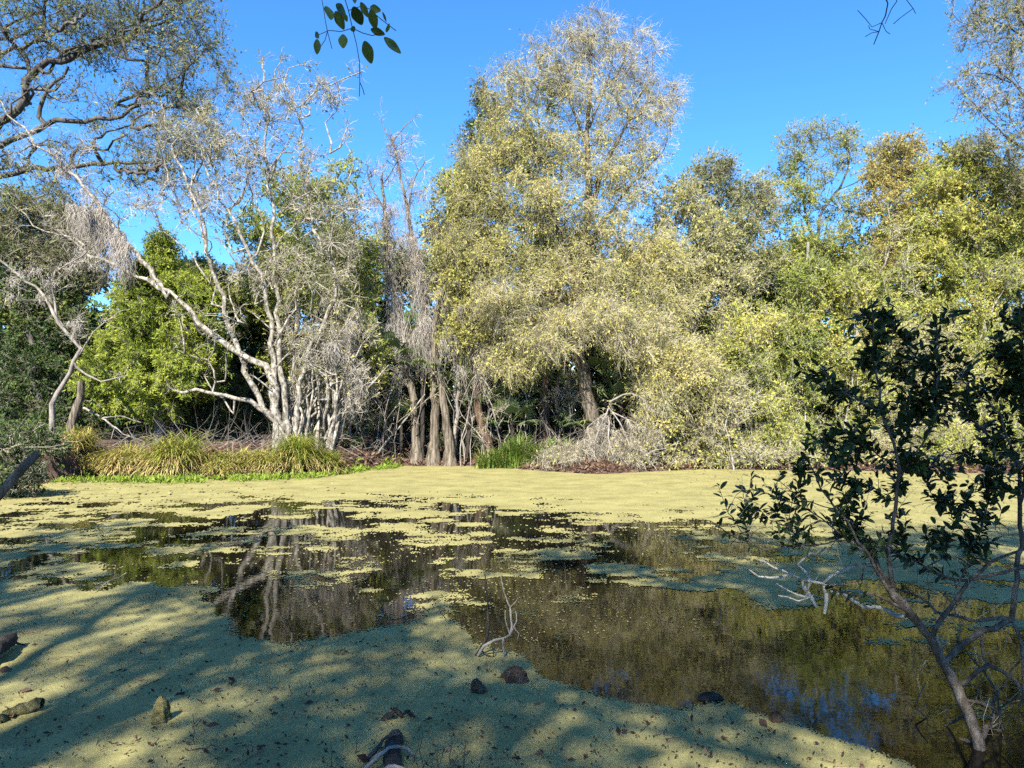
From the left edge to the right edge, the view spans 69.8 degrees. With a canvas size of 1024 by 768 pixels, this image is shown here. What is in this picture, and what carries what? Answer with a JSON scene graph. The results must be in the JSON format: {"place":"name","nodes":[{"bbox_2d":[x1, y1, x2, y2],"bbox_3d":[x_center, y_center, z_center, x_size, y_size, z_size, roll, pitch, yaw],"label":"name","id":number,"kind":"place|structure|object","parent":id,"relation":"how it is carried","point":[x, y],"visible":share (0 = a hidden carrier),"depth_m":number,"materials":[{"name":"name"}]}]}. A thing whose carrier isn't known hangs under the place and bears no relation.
{"place":"outdoors","nodes":[
{"label":"outdoors","id":0,"kind":"place"},
{"bbox_2d":[350,148,434,464],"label":"flared tree","id":1,"kind":"object","parent":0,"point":[399,324],"visible":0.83,"depth_m":28.16,"materials":[{"name":"grey plant"}]},
{"bbox_2d":[439,222,522,454],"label":"red trunk tree","id":2,"kind":"object","parent":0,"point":[477,405],"visible":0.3,"depth_m":27.73,"materials":[{"name":"green plant"}]},
{"bbox_2d":[0,491,1023,767],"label":"water","id":3,"kind":"structure","parent":0,"point":[830,673],"depth_m":6.80,"materials":[{"name":"black liquid"}]},
{"bbox_2d":[0,697,44,722],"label":"mossy log","id":4,"kind":"object","parent":3,"relation":"on","point":[32,705],"visible":0.94,"depth_m":4.45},
{"bbox_2d":[150,695,171,724],"bbox_3d":[-2.084,1.947,4.358,0.107,0.210,0.135,0,-3,0],"label":"mossy stub","id":5,"kind":"object","parent":3,"relation":"in","point":[161,713],"visible":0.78,"depth_m":4.33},
{"bbox_2d":[363,729,413,767],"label":"split palm log","id":6,"kind":"object","parent":3,"relation":"in","point":[390,752],"visible":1,"depth_m":3.82,"materials":[{"name":"grey plant"}]},
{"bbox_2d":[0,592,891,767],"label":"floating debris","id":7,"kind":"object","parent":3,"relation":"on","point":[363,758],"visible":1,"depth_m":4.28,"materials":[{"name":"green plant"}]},
{"bbox_2d":[0,584,915,767],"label":"duckweed mat","id":8,"kind":"object","parent":3,"relation":"on","point":[109,703],"visible":0.98,"depth_m":4.58,"materials":[{"name":"plant"}]},
{"bbox_2d":[0,496,1023,719],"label":"duckweed rafts","id":9,"kind":"object","parent":3,"relation":"on","point":[766,591],"visible":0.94,"depth_m":9.61,"materials":[{"name":"plant"}]},
{"bbox_2d":[3,466,1023,561],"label":"duckweed carpet","id":10,"kind":"object","parent":3,"relation":"on","point":[656,492],"visible":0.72,"depth_m":17.97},
{"bbox_2d":[697,286,1023,750],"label":"foreground shrub","id":11,"kind":"object","parent":3,"relation":"in","point":[1012,358],"visible":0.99,"depth_m":4.31,"materials":[{"name":"green plant"}]},
{"bbox_2d":[0,0,1023,410],"label":"sky","id":12,"kind":"structure","parent":0,"point":[757,67],"materials":[{"name":"blue"}]},
{"bbox_2d":[3,418,1022,484],"bbox_3d":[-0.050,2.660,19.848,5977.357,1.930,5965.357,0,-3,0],"label":"ground","id":13,"kind":"structure","parent":0,"point":[69,463],"depth_m":25.50,"materials":[{"name":"brown soil"}]},
{"bbox_2d":[0,450,40,500],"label":"leaning stalk","id":14,"kind":"object","parent":13,"relation":"on","point":[20,470],"visible":1,"depth_m":1.61,"materials":[{"name":"grey plant"}]},
{"bbox_2d":[0,418,53,497],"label":"overhanging shrub","id":15,"kind":"object","parent":13,"relation":"on","point":[33,472],"visible":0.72,"depth_m":16.66,"materials":[{"name":"green plant"}]},
{"bbox_2d":[0,409,82,469],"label":"shade bush","id":16,"kind":"object","parent":13,"relation":"on","point":[51,439],"visible":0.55,"depth_m":20.76,"materials":[{"name":"green plant"}]},
{"bbox_2d":[0,183,108,438],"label":"shade oak","id":17,"kind":"object","parent":13,"relation":"on","point":[9,348],"visible":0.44,"depth_m":27.37,"materials":[{"name":"green plant"}]},
{"bbox_2d":[0,333,112,437],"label":"understory shrub","id":18,"kind":"object","parent":13,"relation":"on","point":[29,373],"visible":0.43,"depth_m":27.01,"materials":[{"name":"green plant"}]},
{"bbox_2d":[0,243,112,429],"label":"background tree","id":19,"kind":"object","parent":13,"relation":"on","point":[23,323],"visible":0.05,"depth_m":32.35,"materials":[{"name":"green plant"}]},
{"bbox_2d":[0,174,117,296],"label":"mossy oak","id":20,"kind":"object","parent":13,"relation":"on","point":[27,204],"visible":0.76,"depth_m":26.82,"materials":[{"name":"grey plant"}]},
{"bbox_2d":[0,216,119,393],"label":"background tree","id":21,"kind":"object","parent":13,"relation":"on","point":[91,317],"visible":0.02,"depth_m":35.49,"materials":[{"name":"green plant"}]},
{"bbox_2d":[0,223,129,432],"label":"dead limbed tree","id":22,"kind":"object","parent":13,"relation":"on","point":[73,364],"visible":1,"depth_m":23.46,"materials":[{"name":"grey plant"}]},
{"bbox_2d":[66,381,102,433],"bbox_3d":[-14.195,1.032,24.391,1.185,2.267,0.420,0,-3,0],"label":"broken stump","id":23,"kind":"object","parent":13,"relation":"on","point":[75,411],"visible":0.76,"depth_m":24.29,"materials":[{"name":"wood"}]},
{"bbox_2d":[54,424,118,475],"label":"sedge tussock","id":24,"kind":"object","parent":13,"relation":"on","point":[88,439],"visible":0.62,"depth_m":22.16,"materials":[{"name":"green plant"}]},
{"bbox_2d":[87,441,153,476],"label":"sedge tussock","id":25,"kind":"object","parent":13,"relation":"on","point":[114,463],"visible":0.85,"depth_m":22.14,"materials":[{"name":"green plant"}]},
{"bbox_2d":[0,0,251,205],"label":"live oak","id":26,"kind":"object","parent":13,"relation":"on","point":[72,53],"visible":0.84,"depth_m":29.73,"materials":[{"name":"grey plant"}]},
{"bbox_2d":[63,224,235,444],"bbox_3d":[-13.137,-1.743,26.588,6.109,8.153,3.749,0,-3,0],"label":"bright cedar","id":27,"kind":"object","parent":13,"relation":"on","point":[150,358],"visible":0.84,"depth_m":26.21,"materials":[{"name":"green plant"}]},
{"bbox_2d":[118,428,228,477],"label":"sedge tussock","id":28,"kind":"object","parent":13,"relation":"on","point":[173,457],"visible":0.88,"depth_m":21.75,"materials":[{"name":"green plant"}]},
{"bbox_2d":[0,45,378,446],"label":"leaning white tree","id":29,"kind":"object","parent":13,"relation":"on","point":[121,248],"visible":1,"depth_m":25.74,"materials":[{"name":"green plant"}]},
{"bbox_2d":[171,251,240,434],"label":"background tree","id":30,"kind":"object","parent":13,"relation":"on","point":[203,262],"visible":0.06,"depth_m":37.09,"materials":[{"name":"green plant"}]},
{"bbox_2d":[150,351,265,439],"bbox_3d":[-12.253,0.435,29.631,4.375,4.260,4.573,2,-3,-39],"label":"understory shrub","id":31,"kind":"object","parent":13,"relation":"on","point":[205,411],"visible":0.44,"depth_m":29.36,"materials":[{"name":"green plant"}]},
{"bbox_2d":[43,452,404,485],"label":"marsh plants","id":32,"kind":"object","parent":13,"relation":"on","point":[185,478],"visible":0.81,"depth_m":21.38,"materials":[{"name":"green plant"}]},
{"bbox_2d":[198,448,251,478],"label":"sedge tussock","id":33,"kind":"object","parent":13,"relation":"on","point":[225,463],"visible":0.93,"depth_m":22.09,"materials":[{"name":"green plant"}]},
{"bbox_2d":[204,263,305,432],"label":"background tree","id":34,"kind":"object","parent":13,"relation":"on","point":[245,336],"visible":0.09,"depth_m":38.05,"materials":[{"name":"green plant"}]},
{"bbox_2d":[230,446,300,474],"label":"sedge tussock","id":35,"kind":"object","parent":13,"relation":"on","point":[262,464],"visible":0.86,"depth_m":22.46,"materials":[{"name":"green plant"}]},
{"bbox_2d":[237,370,320,438],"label":"understory shrub","id":36,"kind":"object","parent":13,"relation":"on","point":[264,391],"visible":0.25,"depth_m":29.99,"materials":[{"name":"plant"}]},
{"bbox_2d":[218,228,340,378],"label":"background tree","id":37,"kind":"object","parent":13,"relation":"on","point":[251,317],"visible":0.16,"depth_m":34.76,"materials":[{"name":"green plant"}]},
{"bbox_2d":[251,428,335,475],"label":"sedge tussock","id":38,"kind":"object","parent":13,"relation":"on","point":[295,448],"visible":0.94,"depth_m":22.98,"materials":[{"name":"green plant"}]},
{"bbox_2d":[216,150,383,406],"bbox_3d":[-8.712,-3.715,30.741,7.192,12.286,3.516,0,-3,0],"label":"green leaf tree","id":39,"kind":"object","parent":13,"relation":"on","point":[254,235],"visible":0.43,"depth_m":30.57,"materials":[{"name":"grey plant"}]},
{"bbox_2d":[244,266,398,451],"bbox_3d":[-6.834,-0.810,25.934,5.500,6.905,2.513,0,-3,0],"label":"stem thicket","id":40,"kind":"object","parent":13,"relation":"on","point":[327,417],"visible":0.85,"depth_m":25.81,"materials":[{"name":"white plant"}]},
{"bbox_2d":[297,447,352,474],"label":"sedge tussock","id":41,"kind":"object","parent":13,"relation":"on","point":[333,464],"visible":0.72,"depth_m":23.41,"materials":[{"name":"green plant"}]},
{"bbox_2d":[272,240,384,434],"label":"background tree","id":42,"kind":"object","parent":13,"relation":"on","point":[305,318],"visible":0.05,"depth_m":33.30,"materials":[{"name":"green plant"}]},
{"bbox_2d":[273,218,398,436],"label":"young tree","id":43,"kind":"object","parent":13,"relation":"on","point":[370,255],"visible":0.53,"depth_m":27.29,"materials":[{"name":"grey plant"}]},
{"bbox_2d":[301,359,394,437],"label":"understory shrub","id":44,"kind":"object","parent":13,"relation":"on","point":[362,425],"visible":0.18,"depth_m":31.15,"materials":[{"name":"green plant"}]},
{"bbox_2d":[313,0,400,96],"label":"overhead tree","id":45,"kind":"object","parent":13,"relation":"on","point":[339,16],"visible":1,"depth_m":2.67,"materials":[{"name":"green plant"}]},
{"bbox_2d":[331,319,441,437],"bbox_3d":[-5.706,-0.077,32.539,4.837,5.540,4.848,1,-3,-20],"label":"understory shrub","id":46,"kind":"object","parent":13,"relation":"on","point":[404,389],"visible":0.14,"depth_m":32.05,"materials":[{"name":"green plant"}]},
{"bbox_2d":[359,326,414,455],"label":"fan palm","id":47,"kind":"object","parent":13,"relation":"on","point":[394,341],"visible":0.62,"depth_m":27.68,"materials":[{"name":"green plant"}]},
{"bbox_2d":[318,235,469,435],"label":"background tree","id":48,"kind":"object","parent":13,"relation":"on","point":[403,289],"visible":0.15,"depth_m":36.97,"materials":[{"name":"grey plant"}]},
{"bbox_2d":[338,361,449,457],"bbox_3d":[-4.593,0.990,27.994,3.759,4.144,3.168,2,-3,-32],"label":"vine tangle","id":49,"kind":"object","parent":13,"relation":"on","point":[399,371],"visible":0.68,"depth_m":27.85,"materials":[{"name":"grey plant"}]},
{"bbox_2d":[376,394,420,453],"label":"fan palm","id":50,"kind":"object","parent":13,"relation":"on","point":[406,409],"visible":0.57,"depth_m":28.55,"materials":[{"name":"green plant"}]},
{"bbox_2d":[376,97,452,465],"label":"flared tree","id":51,"kind":"object","parent":13,"relation":"on","point":[433,455],"visible":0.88,"depth_m":28.09,"materials":[{"name":"grey plant"}]},
{"bbox_2d":[396,343,446,458],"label":"fan palm","id":52,"kind":"object","parent":13,"relation":"on","point":[422,416],"visible":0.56,"depth_m":28.19,"materials":[{"name":"green plant"}]},
{"bbox_2d":[379,366,465,441],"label":"understory shrub","id":53,"kind":"object","parent":13,"relation":"on","point":[427,414],"visible":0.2,"depth_m":31.89,"materials":[{"name":"grey plant"}]},
{"bbox_2d":[402,161,481,454],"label":"young tree","id":54,"kind":"object","parent":13,"relation":"on","point":[446,174],"visible":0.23,"depth_m":29.13,"materials":[{"name":"green plant"}]},
{"bbox_2d":[410,175,493,466],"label":"flared tree","id":55,"kind":"object","parent":13,"relation":"on","point":[451,336],"visible":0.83,"depth_m":27.57,"materials":[{"name":"green plant"}]},
{"bbox_2d":[430,364,500,459],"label":"fan palm","id":56,"kind":"object","parent":13,"relation":"on","point":[448,376],"visible":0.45,"depth_m":28.33,"materials":[{"name":"green plant"}]},
{"bbox_2d":[409,237,524,423],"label":"background tree","id":57,"kind":"object","parent":13,"relation":"on","point":[439,351],"visible":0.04,"depth_m":37.62,"materials":[{"name":"green plant"}]},
{"bbox_2d":[425,371,516,439],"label":"understory shrub","id":58,"kind":"object","parent":13,"relation":"on","point":[462,410],"visible":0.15,"depth_m":31.93,"materials":[{"name":"green plant"}]},
{"bbox_2d":[426,335,546,466],"bbox_3d":[-0.862,0.825,27.527,4.383,5.604,3.100,1,-3,-26],"label":"vine tangle","id":59,"kind":"object","parent":13,"relation":"on","point":[461,374],"visible":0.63,"depth_m":27.47,"materials":[{"name":"grey plant"}]},
{"bbox_2d":[460,367,540,450],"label":"fan palm","id":60,"kind":"object","parent":13,"relation":"on","point":[500,389],"visible":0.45,"depth_m":28.20,"materials":[{"name":"green plant"}]},
{"bbox_2d":[430,61,578,432],"bbox_3d":[-0.341,-5.552,31.216,6.856,16.861,3.242,0,-3,0],"label":"cedar","id":61,"kind":"object","parent":13,"relation":"on","point":[485,410],"visible":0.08,"depth_m":31.38,"materials":[{"name":"green plant"}]},
{"bbox_2d":[472,429,540,468],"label":"grass clump","id":62,"kind":"object","parent":13,"relation":"on","point":[506,457],"visible":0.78,"depth_m":26.20,"materials":[{"name":"green plant"}]},
{"bbox_2d":[0,298,1022,435],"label":"woods","id":63,"kind":"object","parent":13,"relation":"on","point":[225,410],"visible":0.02,"depth_m":43.20,"materials":[{"name":"green plant"}]},
{"bbox_2d":[480,395,543,443],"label":"fan palm","id":64,"kind":"object","parent":13,"relation":"on","point":[513,403],"visible":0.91,"depth_m":27.38,"materials":[{"name":"green plant"}]},
{"bbox_2d":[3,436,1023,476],"bbox_3d":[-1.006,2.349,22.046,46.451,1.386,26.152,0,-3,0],"label":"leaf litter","id":65,"kind":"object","parent":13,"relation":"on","point":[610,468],"visible":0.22,"depth_m":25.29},
{"bbox_2d":[472,366,561,440],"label":"understory shrub","id":66,"kind":"object","parent":13,"relation":"on","point":[521,419],"visible":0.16,"depth_m":31.47,"materials":[{"name":"green plant"}]},
{"bbox_2d":[14,395,1023,472],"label":"dead twigs","id":67,"kind":"object","parent":13,"relation":"on","point":[323,437],"visible":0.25,"depth_m":25.12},
{"bbox_2d":[478,174,598,444],"bbox_3d":[1.127,-2.751,28.732,5.788,10.904,3.441,0,-3,0],"label":"broad trunk tree","id":68,"kind":"object","parent":13,"relation":"on","point":[543,434],"visible":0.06,"depth_m":28.48,"materials":[{"name":"brown plant"}]},
{"bbox_2d":[515,436,573,468],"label":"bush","id":69,"kind":"object","parent":13,"relation":"on","point":[526,457],"visible":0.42,"depth_m":26.01,"materials":[{"name":"green plant"}]},
{"bbox_2d":[504,363,600,443],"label":"understory shrub","id":70,"kind":"object","parent":13,"relation":"on","point":[552,414],"visible":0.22,"depth_m":31.19,"materials":[{"name":"green plant"}]},
{"bbox_2d":[519,438,603,470],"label":"waterside bush","id":71,"kind":"object","parent":13,"relation":"on","point":[560,456],"visible":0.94,"depth_m":24.96,"materials":[{"name":"grey plant"}]},
{"bbox_2d":[518,369,621,443],"bbox_3d":[2.260,0.693,28.089,4.706,4.153,2.459,0,-3,0],"label":"vine tangle","id":72,"kind":"object","parent":13,"relation":"on","point":[575,393],"visible":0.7,"depth_m":28.17,"materials":[{"name":"grey plant"}]},
{"bbox_2d":[536,368,605,440],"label":"fan palm","id":73,"kind":"object","parent":13,"relation":"on","point":[561,377],"visible":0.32,"depth_m":28.94,"materials":[{"name":"green plant"}]},
{"bbox_2d":[506,225,636,436],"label":"background tree","id":74,"kind":"object","parent":13,"relation":"on","point":[599,377],"visible":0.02,"depth_m":36.68,"materials":[{"name":"green plant"}]},
{"bbox_2d":[421,0,743,441],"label":"tall tree","id":75,"kind":"object","parent":13,"relation":"on","point":[668,351],"visible":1,"depth_m":27.27,"materials":[{"name":"green plant"}]},
{"bbox_2d":[549,377,632,442],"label":"understory shrub","id":76,"kind":"object","parent":13,"relation":"on","point":[600,404],"visible":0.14,"depth_m":30.84,"materials":[{"name":"green plant"}]},
{"bbox_2d":[585,339,629,438],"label":"fan palm","id":77,"kind":"object","parent":13,"relation":"on","point":[595,360],"visible":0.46,"depth_m":28.17,"materials":[{"name":"green plant"}]},
{"bbox_2d":[590,366,649,443],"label":"fan palm","id":78,"kind":"object","parent":13,"relation":"on","point":[618,385],"visible":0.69,"depth_m":27.88,"materials":[{"name":"green plant"}]},
{"bbox_2d":[571,393,672,467],"bbox_3d":[3.780,1.859,25.504,3.955,3.130,2.593,0,-3,0],"label":"brush heap","id":79,"kind":"object","parent":13,"relation":"on","point":[631,427],"visible":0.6,"depth_m":25.30,"materials":[{"name":"grey plant"}]},
{"bbox_2d":[595,428,681,470],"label":"waterside bush","id":80,"kind":"object","parent":13,"relation":"on","point":[640,460],"visible":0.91,"depth_m":24.86,"materials":[{"name":"grey plant"}]},
{"bbox_2d":[630,401,706,470],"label":"waterside bush","id":81,"kind":"object","parent":13,"relation":"on","point":[669,426],"visible":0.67,"depth_m":25.54,"materials":[{"name":"green plant"}]},
{"bbox_2d":[636,266,736,411],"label":"background tree","id":82,"kind":"object","parent":13,"relation":"on","point":[705,320],"visible":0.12,"depth_m":33.13,"materials":[{"name":"green plant"}]},
{"bbox_2d":[622,167,768,451],"bbox_3d":[7.124,-2.792,28.607,5.526,11.443,4.053,-1,-3,20],"label":"pale twiggy tree","id":83,"kind":"object","parent":13,"relation":"on","point":[708,225],"visible":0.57,"depth_m":28.42,"materials":[{"name":"green plant"}]},
{"bbox_2d":[659,410,731,469],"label":"waterside bush","id":84,"kind":"object","parent":13,"relation":"on","point":[691,445],"visible":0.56,"depth_m":26.17,"materials":[{"name":"green plant"}]},
{"bbox_2d":[627,371,772,468],"bbox_3d":[6.772,1.287,26.440,5.492,3.869,3.200,0,-3,0],"label":"vine tangle","id":85,"kind":"object","parent":13,"relation":"on","point":[704,415],"visible":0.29,"depth_m":25.97,"materials":[{"name":"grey plant"}]},
{"bbox_2d":[680,420,757,468],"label":"waterside bush","id":86,"kind":"object","parent":13,"relation":"on","point":[715,459],"visible":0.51,"depth_m":25.90,"materials":[{"name":"green plant"}]},
{"bbox_2d":[661,145,798,419],"bbox_3d":[9.458,-3.987,31.795,6.050,13.594,3.635,0,-3,0],"label":"leafy tree","id":87,"kind":"object","parent":13,"relation":"on","point":[719,175],"visible":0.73,"depth_m":31.48,"materials":[{"name":"green plant"}]},
{"bbox_2d":[691,250,801,389],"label":"background tree","id":88,"kind":"object","parent":13,"relation":"on","point":[764,293],"visible":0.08,"depth_m":34.69,"materials":[{"name":"green plant"}]},
{"bbox_2d":[700,293,803,466],"bbox_3d":[8.636,-0.154,26.549,3.466,6.512,2.852,0,-3,0],"label":"bank bush","id":89,"kind":"object","parent":13,"relation":"on","point":[743,360],"visible":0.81,"depth_m":26.20,"materials":[{"name":"green plant"}]},
{"bbox_2d":[688,371,841,470],"bbox_3d":[8.822,1.459,25.844,5.486,3.831,3.092,0,-3,0],"label":"bank bush","id":90,"kind":"object","parent":13,"relation":"on","point":[758,446],"visible":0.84,"depth_m":25.56,"materials":[{"name":"green plant"}]},
{"bbox_2d":[722,414,816,469],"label":"waterside bush","id":91,"kind":"object","parent":13,"relation":"on","point":[786,431],"visible":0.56,"depth_m":25.89,"materials":[{"name":"green plant"}]},
{"bbox_2d":[750,244,856,442],"bbox_3d":[10.946,-1.160,27.629,4.419,8.212,3.460,0,-3,0],"label":"bank bush","id":92,"kind":"object","parent":13,"relation":"on","point":[804,281],"visible":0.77,"depth_m":27.18,"materials":[{"name":"green plant"}]},
{"bbox_2d":[747,111,891,418],"bbox_3d":[13.861,-4.803,33.227,6.662,15.268,3.674,0,-3,0],"label":"airy tree","id":93,"kind":"object","parent":13,"relation":"on","point":[808,197],"visible":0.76,"depth_m":33.11,"materials":[{"name":"green plant"}]},
{"bbox_2d":[771,415,869,467],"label":"waterside bush","id":94,"kind":"object","parent":13,"relation":"on","point":[814,428],"visible":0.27,"depth_m":25.81,"materials":[{"name":"green plant"}]},
{"bbox_2d":[799,245,925,446],"bbox_3d":[13.012,-1.167,27.112,4.943,8.067,3.463,0,-3,0],"label":"bank bush","id":95,"kind":"object","parent":13,"relation":"on","point":[857,298],"visible":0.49,"depth_m":26.89,"materials":[{"name":"green plant"}]},
{"bbox_2d":[848,424,944,465],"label":"waterside bush","id":96,"kind":"object","parent":13,"relation":"on","point":[879,437],"visible":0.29,"depth_m":25.28,"materials":[{"name":"green plant"}]},
{"bbox_2d":[848,123,953,426],"bbox_3d":[16.755,-4.096,31.367,5.389,13.763,3.660,0,-3,0],"label":"russet tree","id":97,"kind":"object","parent":13,"relation":"on","point":[901,155],"visible":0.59,"depth_m":31.04,"materials":[{"name":"green plant"}]},
{"bbox_2d":[790,194,1023,434],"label":"pale leaning tree","id":98,"kind":"object","parent":13,"relation":"on","point":[904,267],"visible":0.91,"depth_m":27.73,"materials":[{"name":"green plant"}]},
{"bbox_2d":[862,306,985,449],"bbox_3d":[14.765,-0.035,26.307,4.095,5.622,3.373,0,-3,0],"label":"bank bush","id":99,"kind":"object","parent":13,"relation":"on","point":[918,378],"visible":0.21,"depth_m":25.95,"materials":[{"name":"green plant"}]},
{"bbox_2d":[856,211,991,381],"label":"background tree","id":100,"kind":"object","parent":13,"relation":"on","point":[922,288],"visible":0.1,"depth_m":36.83,"materials":[{"name":"green plant"}]},
{"bbox_2d":[908,418,982,468],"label":"waterside bush","id":101,"kind":"object","parent":13,"relation":"on","point":[957,440],"visible":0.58,"depth_m":24.84,"materials":[{"name":"green plant"}]},
{"bbox_2d":[880,130,1023,447],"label":"green gold tree","id":102,"kind":"object","parent":13,"relation":"on","point":[941,251],"visible":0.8,"depth_m":28.38,"materials":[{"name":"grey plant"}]},
{"bbox_2d":[924,0,1023,212],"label":"overhanging oak","id":103,"kind":"object","parent":13,"relation":"on","point":[1017,10],"visible":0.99,"depth_m":27.45,"materials":[{"name":"green plant"}]},
{"bbox_2d":[944,312,1023,449],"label":"bank bush","id":104,"kind":"object","parent":13,"relation":"on","point":[982,344],"visible":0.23,"depth_m":26.57,"materials":[{"name":"green plant"}]},
{"bbox_2d":[740,546,907,618],"bbox_3d":[1.879,1.201,4.480,0.926,0.410,0.237,-1,-3,16],"label":"dead limb","id":105,"kind":"object","parent":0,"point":[871,607],"visible":0.96,"depth_m":4.49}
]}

